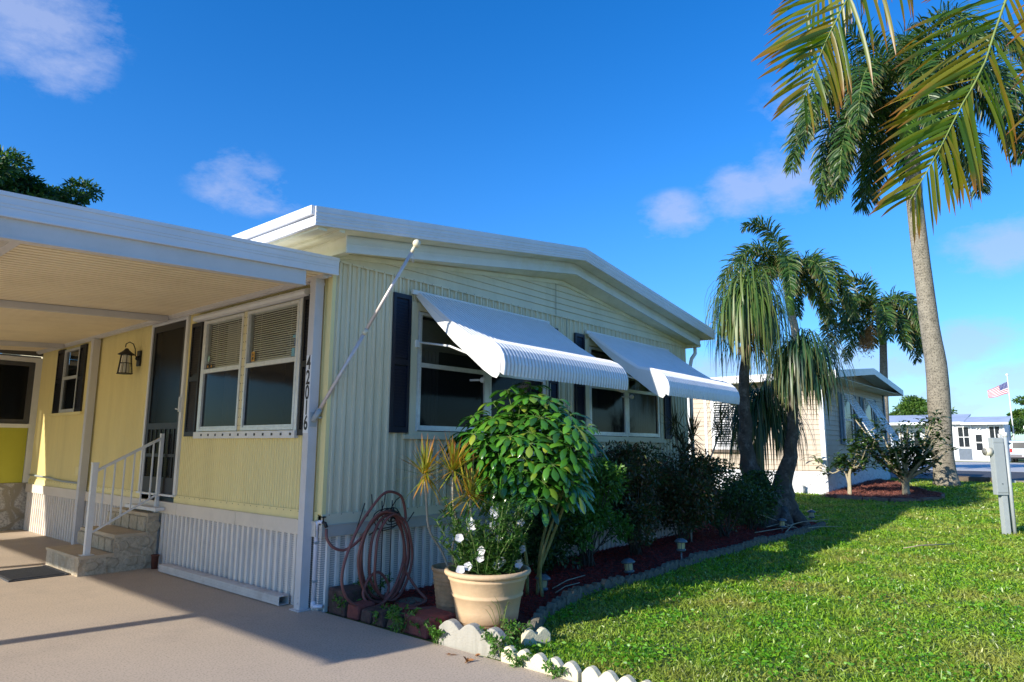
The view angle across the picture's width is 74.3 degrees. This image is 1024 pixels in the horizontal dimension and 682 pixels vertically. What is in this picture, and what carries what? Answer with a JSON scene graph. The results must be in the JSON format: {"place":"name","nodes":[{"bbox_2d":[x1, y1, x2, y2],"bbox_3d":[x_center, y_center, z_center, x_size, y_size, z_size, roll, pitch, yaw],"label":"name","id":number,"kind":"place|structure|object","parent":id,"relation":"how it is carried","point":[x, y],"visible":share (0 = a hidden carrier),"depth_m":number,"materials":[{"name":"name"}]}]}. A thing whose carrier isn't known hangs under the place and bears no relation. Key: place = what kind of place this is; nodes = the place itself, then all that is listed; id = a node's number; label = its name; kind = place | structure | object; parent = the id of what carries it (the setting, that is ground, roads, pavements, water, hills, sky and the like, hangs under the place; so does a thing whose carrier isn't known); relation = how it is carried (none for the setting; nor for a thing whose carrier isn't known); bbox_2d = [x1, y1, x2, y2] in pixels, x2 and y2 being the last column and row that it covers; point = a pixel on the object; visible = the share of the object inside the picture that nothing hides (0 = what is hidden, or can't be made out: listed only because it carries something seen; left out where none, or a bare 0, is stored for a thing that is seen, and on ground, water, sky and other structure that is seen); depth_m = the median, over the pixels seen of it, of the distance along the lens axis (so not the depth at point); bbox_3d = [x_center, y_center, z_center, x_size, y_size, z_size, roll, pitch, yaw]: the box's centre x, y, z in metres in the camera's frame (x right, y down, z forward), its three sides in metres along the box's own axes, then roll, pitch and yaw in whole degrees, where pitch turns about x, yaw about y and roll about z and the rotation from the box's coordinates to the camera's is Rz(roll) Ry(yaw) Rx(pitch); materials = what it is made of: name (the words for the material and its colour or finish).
{"place":"outdoors","nodes":[
{"label":"outdoors","id":0,"kind":"place"},
{"bbox_2d":[0,529,572,681],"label":"driveway","id":1,"kind":"structure","parent":0,"point":[147,625],"depth_m":5.35,"materials":[{"name":"paint"}]},
{"bbox_2d":[0,565,68,581],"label":"doormat","id":2,"kind":"object","parent":1,"relation":"on","point":[28,573],"visible":1,"depth_m":7.91,"materials":[{"name":"rubber"}]},
{"bbox_2d":[45,503,164,576],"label":"stone steps","id":3,"kind":"structure","parent":1,"relation":"on","point":[127,541],"depth_m":8.35,"materials":[{"name":"stone"}]},
{"bbox_2d":[79,433,164,555],"bbox_3d":[-4.787,1.859,8.345,0.120,1.434,0.835,-7,-11,40],"label":"stair handrail","id":4,"kind":"object","parent":3,"relation":"on","point":[95,470],"visible":1,"depth_m":8.26,"materials":[{"name":"white metal"}]},
{"bbox_2d":[151,554,159,568],"bbox_3d":[-4.427,2.734,8.378,0.094,0.169,0.096,-7,-11,40],"label":"clay cup","id":5,"kind":"object","parent":1,"relation":"on","point":[154,560],"visible":1,"depth_m":8.35,"materials":[{"name":"brown ceramic"}]},
{"bbox_2d":[0,190,339,612],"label":"carport","id":6,"kind":"object","parent":1,"relation":"on","point":[71,275],"visible":0.96,"depth_m":6.49,"materials":[{"name":"metal"}]},
{"bbox_2d":[303,355,311,432],"bbox_3d":[-1.999,0.514,6.600,0.086,0.761,0.006,-7,-11,40],"label":"house number sign","id":7,"kind":"object","parent":6,"relation":"attached to","point":[307,393],"visible":1,"depth_m":6.59,"materials":[{"name":"white plastic"}]},
{"bbox_2d":[309,239,420,426],"bbox_3d":[-1.439,-0.098,6.700,1.024,1.887,0.102,0,-9,1],"label":"bracket flagpole","id":8,"kind":"object","parent":6,"relation":"attached to","point":[314,416],"visible":1,"depth_m":6.66,"materials":[{"name":"metal"}]},
{"bbox_2d":[158,563,288,605],"bbox_3d":[-3.216,2.618,7.354,2.680,0.084,0.114,-7,-11,40],"label":"loose downspout","id":9,"kind":"object","parent":1,"relation":"on","point":[257,593],"visible":1,"depth_m":7.13,"materials":[{"name":"white metal"}]},
{"bbox_2d":[310,516,327,608],"bbox_3d":[-1.805,2.079,6.348,0.175,0.847,0.079,-3,-9,21],"label":"water riser pipe","id":10,"kind":"object","parent":1,"relation":"on","point":[313,605],"visible":1,"depth_m":6.36,"materials":[{"name":"white plastic"}]},
{"bbox_2d":[0,0,1023,440],"label":"sky","id":11,"kind":"structure","parent":0,"point":[638,135],"materials":[{"name":"blue"}]},
{"bbox_2d":[6,459,1023,681],"bbox_3d":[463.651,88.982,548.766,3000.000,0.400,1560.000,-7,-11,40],"label":"lawn ground","id":12,"kind":"structure","parent":0,"point":[777,571],"depth_m":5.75,"materials":[{"name":"green plant"}]},
{"bbox_2d":[0,350,43,530],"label":"screen room","id":13,"kind":"object","parent":12,"relation":"on","point":[20,376],"visible":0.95,"depth_m":12.19,"materials":[{"name":"stone"}]},
{"bbox_2d":[0,144,104,206],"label":"tree","id":14,"kind":"object","parent":12,"relation":"on","point":[14,178],"visible":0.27,"depth_m":32.44,"materials":[{"name":"green plant"}]},
{"bbox_2d":[2,205,739,611],"bbox_3d":[-4.317,1.469,13.582,15.652,4.305,8.640,-7,-11,40],"label":"mobile home","id":15,"kind":"object","parent":12,"relation":"on","point":[466,323],"visible":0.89,"depth_m":7.83,"materials":[{"name":"yellow"}]},
{"bbox_2d":[49,347,82,416],"bbox_3d":[-7.238,0.732,11.756,1.530,1.150,0.865,-7,-11,40],"label":"small window","id":16,"kind":"structure","parent":15,"relation":"in","point":[69,379],"depth_m":11.53,"materials":[{"name":"glass"}]},
{"bbox_2d":[116,342,141,374],"bbox_3d":[-5.409,0.240,9.554,0.216,0.463,0.298,-7,-11,40],"label":"wall lantern","id":17,"kind":"object","parent":15,"relation":"attached to","point":[125,362],"depth_m":9.49,"materials":[{"name":"black metal"}]},
{"bbox_2d":[136,316,190,496],"bbox_3d":[-4.613,0.856,8.915,1.115,2.295,0.083,-7,-11,40],"label":"screen door","id":18,"kind":"structure","parent":15,"relation":"in","point":[169,348],"depth_m":8.93,"materials":[{"name":"white metal"}]},
{"bbox_2d":[193,298,303,437],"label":"blind window","id":19,"kind":"structure","parent":15,"relation":"in","point":[251,360],"depth_m":7.64,"materials":[{"name":"metal"}]},
{"bbox_2d":[402,301,550,439],"bbox_3d":[-0.649,0.504,8.651,0.978,1.515,2.680,-7,-11,40],"label":"double window","id":20,"kind":"structure","parent":15,"relation":"in","point":[442,392],"depth_m":7.87,"materials":[{"name":"white"}]},
{"bbox_2d":[585,339,666,442],"bbox_3d":[1.491,0.902,11.145,0.978,1.515,2.500,-7,-11,40],"label":"double window","id":21,"kind":"structure","parent":15,"relation":"in","point":[617,418],"depth_m":10.76,"materials":[{"name":"white"}]},
{"bbox_2d":[385,603,420,633],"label":"weed","id":22,"kind":"object","parent":12,"relation":"on","point":[396,616],"visible":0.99,"depth_m":5.60,"materials":[{"name":"green plant"}]},
{"bbox_2d":[424,619,447,644],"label":"weed","id":23,"kind":"object","parent":12,"relation":"on","point":[434,633],"visible":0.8,"depth_m":5.26,"materials":[{"name":"green plant"}]},
{"bbox_2d":[439,619,507,659],"bbox_3d":[-0.302,2.276,5.154,0.615,0.235,0.075,-6,-11,34],"label":"scalloped edging","id":24,"kind":"object","parent":12,"relation":"on","point":[465,638],"visible":0.72,"depth_m":5.14,"materials":[{"name":"white concrete"}]},
{"bbox_2d":[476,623,519,658],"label":"weed","id":25,"kind":"object","parent":12,"relation":"on","point":[492,642],"visible":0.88,"depth_m":4.92,"materials":[{"name":"green plant"}]},
{"bbox_2d":[500,645,534,666],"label":"weed","id":26,"kind":"object","parent":12,"relation":"on","point":[518,660],"visible":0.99,"depth_m":4.73,"materials":[{"name":"green plant"}]},
{"bbox_2d":[522,617,541,632],"bbox_3d":[0.166,2.385,5.562,0.070,0.157,0.411,-2,-9,15],"label":"edging stone","id":27,"kind":"object","parent":12,"relation":"on","point":[536,623],"visible":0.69,"depth_m":5.57,"materials":[{"name":"concrete"}]},
{"bbox_2d":[521,627,550,646],"bbox_3d":[0.190,2.353,5.355,0.240,0.150,0.060,5,-10,-25],"label":"scalloped edging","id":28,"kind":"object","parent":12,"relation":"on","point":[538,635],"visible":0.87,"depth_m":5.33,"materials":[{"name":"white concrete"}]},
{"bbox_2d":[533,606,548,624],"bbox_3d":[0.255,2.451,5.986,0.070,0.151,0.411,-2,-9,13],"label":"edging stone","id":29,"kind":"object","parent":12,"relation":"on","point":[541,611],"visible":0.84,"depth_m":5.96,"materials":[{"name":"concrete"}]},
{"bbox_2d":[501,645,581,681],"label":"scalloped edging","id":30,"kind":"object","parent":12,"relation":"on","point":[535,662],"visible":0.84,"depth_m":4.65,"materials":[{"name":"white concrete"}]},
{"bbox_2d":[541,656,567,678],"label":"weed","id":31,"kind":"object","parent":12,"relation":"on","point":[554,672],"visible":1,"depth_m":4.51,"materials":[{"name":"green plant"}]},
{"bbox_2d":[546,596,565,615],"bbox_3d":[0.417,2.517,6.393,0.070,0.147,0.411,-3,-9,21],"label":"edging stone","id":32,"kind":"object","parent":12,"relation":"on","point":[559,602],"visible":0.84,"depth_m":6.35,"materials":[{"name":"stone"}]},
{"bbox_2d":[561,586,582,606],"bbox_3d":[0.602,2.570,6.793,0.070,0.166,0.411,-4,-10,27],"label":"edging stone","id":33,"kind":"object","parent":12,"relation":"on","point":[573,594],"visible":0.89,"depth_m":6.76,"materials":[{"name":"concrete"}]},
{"bbox_2d":[327,517,818,641],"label":"bark mulch","id":34,"kind":"object","parent":12,"relation":"on","point":[696,544],"visible":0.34,"depth_m":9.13,"materials":[{"name":"brown wood"}]},
{"bbox_2d":[329,584,367,616],"bbox_3d":[-1.529,2.420,6.329,0.279,0.238,0.283,-7,-11,40],"label":"landscape block","id":35,"kind":"object","parent":34,"relation":"on","point":[352,591],"depth_m":6.24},
{"bbox_2d":[347,600,374,620],"bbox_3d":[-1.367,2.442,6.141,0.170,0.138,0.214,-7,-11,40],"label":"landscape block","id":36,"kind":"object","parent":34,"relation":"on","point":[353,613],"depth_m":6.07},
{"bbox_2d":[353,574,392,599],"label":"weed","id":37,"kind":"object","parent":34,"relation":"on","point":[379,585],"visible":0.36,"depth_m":6.60,"materials":[{"name":"green plant"}]},
{"bbox_2d":[360,605,386,623],"bbox_3d":[-1.220,2.436,6.031,0.163,0.116,0.233,-7,-11,40],"label":"landscape block","id":38,"kind":"object","parent":34,"relation":"on","point":[366,616],"depth_m":5.96,"materials":[{"name":"grey concrete"}]},
{"bbox_2d":[369,602,397,624],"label":"weed","id":39,"kind":"object","parent":34,"relation":"on","point":[376,613],"visible":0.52,"depth_m":5.82,"materials":[{"name":"green plant"}]},
{"bbox_2d":[356,494,413,592],"bbox_3d":[-1.262,2.023,6.613,0.123,1.071,0.672,-8,-12,42],"label":"hose stand","id":40,"kind":"object","parent":34,"relation":"on","point":[391,518],"visible":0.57,"depth_m":6.69,"materials":[{"name":"black metal"}]},
{"bbox_2d":[325,490,435,609],"bbox_3d":[-1.086,1.972,6.443,1.256,1.069,0.577,6,-11,-35],"label":"garden hose","id":41,"kind":"object","parent":40,"relation":"on","point":[382,599],"visible":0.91,"depth_m":6.42,"materials":[{"name":"brown rubber"}]},
{"bbox_2d":[373,608,401,627],"bbox_3d":[-1.082,2.414,5.924,0.162,0.130,0.246,-7,-11,40],"label":"landscape block","id":42,"kind":"object","parent":34,"relation":"on","point":[382,620],"depth_m":5.82,"materials":[{"name":"grey concrete"}]},
{"bbox_2d":[393,596,423,604],"bbox_3d":[-0.994,2.540,6.587,0.242,0.045,0.266,-7,-11,40],"label":"stepping paver","id":43,"kind":"object","parent":34,"relation":"on","point":[411,601],"visible":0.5,"depth_m":6.56,"materials":[{"name":"concrete"}]},
{"bbox_2d":[403,607,455,638],"bbox_3d":[-0.688,2.364,5.684,0.313,0.160,0.363,-7,-11,40],"label":"landscape block","id":44,"kind":"object","parent":34,"relation":"on","point":[420,617],"depth_m":5.59,"materials":[{"name":"red concrete"}]},
{"bbox_2d":[437,614,531,642],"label":"raised mulch","id":45,"kind":"object","parent":34,"relation":"on","point":[524,619],"depth_m":5.81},
{"bbox_2d":[431,562,465,614],"bbox_3d":[-0.538,2.240,6.101,0.390,0.405,0.390,-7,-11,40],"label":"brown pot","id":46,"kind":"object","parent":45,"relation":"on","point":[444,599],"visible":0.41,"depth_m":5.96,"materials":[{"name":"ceramic"}]},
{"bbox_2d":[389,433,500,565],"bbox_3d":[-0.588,1.438,5.984,1.054,1.294,0.749,1,-9,-6],"label":"dracaena","id":47,"kind":"object","parent":46,"relation":"in","point":[469,476],"visible":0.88,"depth_m":6.00,"materials":[{"name":"green plant"}]},
{"bbox_2d":[444,564,530,629],"bbox_3d":[-0.210,2.161,5.753,0.746,0.448,0.746,-7,-11,40],"label":"flower pot","id":48,"kind":"object","parent":45,"relation":"on","point":[475,595],"visible":0.75,"depth_m":5.50,"materials":[{"name":"beige ceramic"}]},
{"bbox_2d":[427,495,537,574],"bbox_3d":[-0.231,1.662,5.797,1.014,0.664,1.019,3,-9,-19],"label":"white flowering plant","id":49,"kind":"object","parent":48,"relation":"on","point":[496,560],"visible":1,"depth_m":5.71,"materials":[{"name":"green plant"}]},
{"bbox_2d":[487,597,517,630],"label":"grass sprig","id":50,"kind":"object","parent":45,"relation":"on","point":[503,617],"depth_m":5.28,"materials":[{"name":"green plant"}]},
{"bbox_2d":[500,619,532,639],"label":"weed","id":51,"kind":"object","parent":45,"relation":"on","point":[519,624],"visible":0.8,"depth_m":5.39,"materials":[{"name":"green plant"}]},
{"bbox_2d":[438,381,608,596],"bbox_3d":[0.143,1.507,6.865,1.673,2.193,1.665,4,-9,-20],"label":"umbrella tree","id":52,"kind":"object","parent":34,"relation":"on","point":[564,485],"visible":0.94,"depth_m":6.50,"materials":[{"name":"green plant"}]},
{"bbox_2d":[535,573,550,590],"bbox_3d":[0.316,2.540,7.036,0.170,0.237,0.172,-3,-11,40],"label":"path light","id":53,"kind":"object","parent":34,"relation":"on","point":[545,578],"visible":0.59,"depth_m":7.00,"materials":[{"name":"grey plastic"}]},
{"bbox_2d":[504,502,582,574],"bbox_3d":[0.330,2.352,8.133,0.882,0.926,1.204,-7,-11,40],"label":"shrub","id":54,"kind":"object","parent":34,"relation":"on","point":[534,535],"visible":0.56,"depth_m":7.97,"materials":[{"name":"green plant"}]},
{"bbox_2d":[548,456,637,566],"bbox_3d":[0.958,2.175,8.678,1.469,1.446,1.109,4,-9,-20],"label":"shrub","id":55,"kind":"object","parent":34,"relation":"on","point":[601,518],"visible":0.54,"depth_m":8.54,"materials":[{"name":"green plant"}]},
{"bbox_2d":[621,557,634,574],"bbox_3d":[1.374,2.681,7.955,0.170,0.252,0.172,-13,-13,39],"label":"path light","id":56,"kind":"object","parent":34,"relation":"on","point":[627,562],"visible":0.98,"depth_m":7.92,"materials":[{"name":"grey plastic"}]},
{"bbox_2d":[597,439,671,555],"bbox_3d":[1.653,2.205,9.489,1.209,1.638,1.356,-7,-11,40],"label":"shrub","id":57,"kind":"object","parent":34,"relation":"on","point":[639,509],"visible":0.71,"depth_m":9.43,"materials":[{"name":"green plant"}]},
{"bbox_2d":[674,537,686,559],"bbox_3d":[2.201,2.752,8.793,0.170,0.377,0.172,-7,-11,40],"label":"path light","id":58,"kind":"object","parent":34,"relation":"on","point":[680,541],"visible":1,"depth_m":8.77,"materials":[{"name":"grey plastic"}]},
{"bbox_2d":[647,443,730,545],"bbox_3d":[2.742,2.401,10.672,1.316,1.627,1.727,-7,-11,40],"label":"shrub","id":59,"kind":"object","parent":34,"relation":"on","point":[691,500],"visible":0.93,"depth_m":10.35,"materials":[{"name":"green plant"}]},
{"bbox_2d":[659,402,738,541],"bbox_3d":[3.041,2.093,10.950,1.496,2.310,0.854,3,-9,-15],"label":"dracaena","id":60,"kind":"object","parent":34,"relation":"on","point":[693,427],"visible":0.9,"depth_m":11.03,"materials":[{"name":"green plant"}]},
{"bbox_2d":[688,458,776,537],"bbox_3d":[3.658,2.690,11.602,1.710,1.357,1.438,7,-11,-36],"label":"shrub","id":61,"kind":"object","parent":34,"relation":"on","point":[731,500],"visible":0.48,"depth_m":11.34,"materials":[{"name":"green plant"}]},
{"bbox_2d":[720,468,784,530],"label":"shrub","id":62,"kind":"object","parent":34,"relation":"on","point":[761,477],"visible":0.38,"depth_m":12.44,"materials":[{"name":"green plant"}]},
{"bbox_2d":[704,256,859,529],"bbox_3d":[5.024,1.222,13.605,3.087,5.379,3.249,3,-9,-17],"label":"ponytail palm","id":63,"kind":"object","parent":34,"relation":"on","point":[747,314],"visible":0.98,"depth_m":12.99,"materials":[{"name":"green plant"}]},
{"bbox_2d":[579,582,601,595],"bbox_3d":[0.810,2.650,7.180,0.070,0.138,0.411,-8,-12,42],"label":"edging stone","id":64,"kind":"object","parent":12,"relation":"on","point":[589,588],"visible":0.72,"depth_m":7.17,"materials":[{"name":"concrete"}]},
{"bbox_2d":[600,575,624,590],"bbox_3d":[1.116,2.691,7.493,0.070,0.147,0.411,-7,-12,41],"label":"edging stone","id":65,"kind":"object","parent":12,"relation":"on","point":[610,581],"visible":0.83,"depth_m":7.45,"materials":[{"name":"concrete"}]},
{"bbox_2d":[582,665,650,681],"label":"scalloped edging","id":66,"kind":"object","parent":12,"relation":"on","point":[591,673],"visible":1,"depth_m":4.35,"materials":[{"name":"white concrete"}]},
{"bbox_2d":[624,572,646,584],"bbox_3d":[1.422,2.754,7.803,0.070,0.136,0.411,-8,-12,42],"label":"edging stone","id":67,"kind":"object","parent":12,"relation":"on","point":[640,576],"visible":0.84,"depth_m":7.77,"materials":[{"name":"concrete"}]},
{"bbox_2d":[644,567,664,579],"bbox_3d":[1.711,2.801,8.129,0.071,0.137,0.411,-7,-11,40],"label":"edging stone","id":68,"kind":"object","parent":12,"relation":"on","point":[652,572],"visible":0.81,"depth_m":8.09,"materials":[{"name":"concrete"}]},
{"bbox_2d":[661,560,678,572],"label":"edging stone","id":69,"kind":"object","parent":12,"relation":"on","point":[671,565],"visible":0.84,"depth_m":8.44,"materials":[{"name":"concrete"}]},
{"bbox_2d":[677,557,693,567],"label":"edging stone","id":70,"kind":"object","parent":12,"relation":"on","point":[688,560],"visible":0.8,"depth_m":8.80,"materials":[{"name":"concrete"}]},
{"bbox_2d":[688,551,706,562],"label":"edging stone","id":71,"kind":"object","parent":12,"relation":"on","point":[697,556],"visible":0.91,"depth_m":9.13,"materials":[{"name":"concrete"}]},
{"bbox_2d":[704,549,720,558],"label":"edging stone","id":72,"kind":"object","parent":12,"relation":"on","point":[712,553],"visible":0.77,"depth_m":9.49,"materials":[{"name":"concrete"}]},
{"bbox_2d":[717,546,733,555],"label":"edging stone","id":73,"kind":"object","parent":12,"relation":"on","point":[727,550],"visible":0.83,"depth_m":9.81,"materials":[{"name":"concrete"}]},
{"bbox_2d":[731,543,744,551],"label":"edging stone","id":74,"kind":"object","parent":12,"relation":"on","point":[738,547],"visible":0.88,"depth_m":10.12,"materials":[{"name":"concrete"}]},
{"bbox_2d":[753,535,767,545],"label":"edging stone","id":75,"kind":"object","parent":12,"relation":"on","point":[762,539],"visible":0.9,"depth_m":10.77,"materials":[{"name":"concrete"}]},
{"bbox_2d":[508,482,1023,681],"bbox_3d":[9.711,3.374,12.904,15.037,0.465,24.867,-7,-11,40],"label":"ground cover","id":76,"kind":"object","parent":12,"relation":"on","point":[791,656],"visible":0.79,"depth_m":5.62,"materials":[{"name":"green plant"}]},
{"bbox_2d":[687,368,903,493],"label":"neighbour house","id":77,"kind":"structure","parent":12,"relation":"on","point":[872,388],"depth_m":20.97,"materials":[{"name":"beige"}]},
{"bbox_2d":[710,401,739,452],"bbox_3d":[6.813,2.545,21.088,1.310,1.840,0.120,-7,-11,40],"label":"slatted window","id":78,"kind":"structure","parent":77,"relation":"in","point":[711,402],"depth_m":21.35,"materials":[{"name":"white metal"}]},
{"bbox_2d":[842,393,880,444],"bbox_3d":[10.930,2.468,21.092,0.817,1.643,1.050,-7,-11,40],"label":"awning","id":79,"kind":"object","parent":77,"relation":"in","point":[848,430],"depth_m":21.22,"materials":[{"name":"white metal"}]},
{"bbox_2d":[864,398,898,445],"bbox_3d":[12.659,2.790,23.108,0.817,1.643,1.100,-7,-11,40],"label":"awning","id":80,"kind":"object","parent":77,"relation":"in","point":[868,408],"depth_m":23.24,"materials":[{"name":"metal"}]},
{"bbox_2d":[837,495,862,500],"bbox_3d":[8.886,4.139,17.783,0.080,0.135,0.638,8,-12,-40],"label":"border edging","id":81,"kind":"object","parent":12,"relation":"on","point":[849,497],"visible":0.71,"depth_m":17.74,"materials":[{"name":"grey concrete"}]},
{"bbox_2d":[821,478,941,498],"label":"bark mulch","id":82,"kind":"object","parent":12,"relation":"on","point":[893,486],"visible":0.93,"depth_m":18.83,"materials":[{"name":"brown wood"}]},
{"bbox_2d":[800,430,884,495],"bbox_3d":[9.342,3.378,18.600,1.436,1.814,2.314,4,-10,-23],"label":"magnolia shrub","id":83,"kind":"object","parent":82,"relation":"on","point":[861,456],"visible":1,"depth_m":18.36,"materials":[{"name":"green plant"}]},
{"bbox_2d":[846,409,962,493],"bbox_3d":[10.528,3.043,18.340,2.652,2.363,2.631,-4,-10,26],"label":"magnolia shrub","id":84,"kind":"object","parent":82,"relation":"on","point":[923,452],"visible":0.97,"depth_m":18.06,"materials":[{"name":"green plant"}]},
{"bbox_2d":[751,0,1023,243],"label":"areca palm","id":85,"kind":"object","parent":12,"relation":"on","point":[814,37],"visible":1,"depth_m":4.63,"materials":[{"name":"green plant"}]},
{"bbox_2d":[781,0,1023,486],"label":"royal palm","id":86,"kind":"object","parent":12,"relation":"on","point":[864,111],"visible":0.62,"depth_m":20.93,"materials":[{"name":"green plant"}]},
{"bbox_2d":[889,498,920,501],"bbox_3d":[9.942,4.044,17.091,0.758,0.135,0.080,0,-9,1],"label":"border edging","id":87,"kind":"object","parent":12,"relation":"on","point":[900,499],"visible":0.71,"depth_m":17.06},
{"bbox_2d":[889,394,957,415],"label":"shade tree","id":88,"kind":"object","parent":12,"relation":"on","point":[911,405],"visible":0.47,"depth_m":73.40,"materials":[{"name":"green plant"}]},
{"bbox_2d":[889,414,1010,461],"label":"house","id":89,"kind":"structure","parent":12,"relation":"on","point":[971,435],"depth_m":61.28,"materials":[{"name":"white metal"}]},
{"bbox_2d":[956,426,970,447],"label":"window","id":90,"kind":"structure","parent":89,"relation":"in","point":[963,432],"depth_m":61.41,"materials":[{"name":"glass"}]},
{"bbox_2d":[973,432,985,459],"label":"door","id":91,"kind":"structure","parent":89,"relation":"in","point":[978,437],"depth_m":60.58,"materials":[{"name":"white metal"}]},
{"bbox_2d":[988,425,1000,437],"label":"window","id":92,"kind":"structure","parent":89,"relation":"in","point":[993,431],"depth_m":60.02,"materials":[{"name":"white glass"}]},
{"bbox_2d":[958,476,991,481],"bbox_3d":[15.871,4.738,23.075,1.355,0.237,0.267,-7,-11,40],"label":"timber border","id":93,"kind":"object","parent":12,"relation":"on","point":[973,479],"visible":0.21,"depth_m":23.02,"materials":[{"name":"brown wood"}]},
{"bbox_2d":[982,430,1016,534],"bbox_3d":[8.899,2.565,12.248,0.750,1.880,0.319,5,-10,-30],"label":"utility pedestal","id":94,"kind":"object","parent":12,"relation":"on","point":[997,451],"visible":0.92,"depth_m":12.14,"materials":[{"name":"grey paint"}]},
{"bbox_2d":[1005,374,1014,440],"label":"flagpole","id":95,"kind":"object","parent":12,"relation":"on","point":[1010,409],"visible":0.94,"depth_m":59.94,"materials":[{"name":"white metal"}]},
{"bbox_2d":[987,382,1008,397],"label":"flag","id":96,"kind":"object","parent":95,"relation":"attached to","point":[999,390],"visible":1,"depth_m":60.23,"materials":[{"name":"fabric"}]},
{"bbox_2d":[1007,395,1023,420],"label":"shade tree","id":97,"kind":"object","parent":12,"relation":"on","point":[1018,413],"visible":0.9,"depth_m":74.86,"materials":[{"name":"green plant"}]},
{"bbox_2d":[1008,418,1023,437],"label":"shade tree","id":98,"kind":"object","parent":12,"relation":"on","point":[1018,425],"visible":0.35,"depth_m":69.84,"materials":[{"name":"green plant"}]},
{"bbox_2d":[1009,441,1023,461],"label":"pickup truck","id":99,"kind":"object","parent":12,"relation":"on","point":[1016,450],"visible":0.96,"depth_m":54.91,"materials":[{"name":"silver metal"}]},
{"bbox_2d":[890,470,1023,480],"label":"street","id":100,"kind":"structure","parent":0,"point":[1018,476],"depth_m":29.56,"materials":[{"name":"grey asphalt"}]},
{"bbox_2d":[716,215,861,339],"bbox_3d":[12.450,0.061,30.646,5.784,11.915,5.710,-7,-11,40],"label":"royal palm","id":101,"kind":"object","parent":100,"relation":"on","point":[811,274],"visible":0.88,"depth_m":30.56,"materials":[{"name":"green plant"}]},
{"bbox_2d":[818,270,923,463],"bbox_3d":[18.771,1.358,34.649,5.105,10.611,5.129,-7,-11,40],"label":"royal palm","id":102,"kind":"object","parent":100,"relation":"on","point":[892,320],"visible":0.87,"depth_m":34.45,"materials":[{"name":"green plant"}]},
{"bbox_2d":[901,462,1023,471],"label":"driveway","id":103,"kind":"structure","parent":0,"point":[981,466],"depth_m":42.27,"materials":[{"name":"concrete"}]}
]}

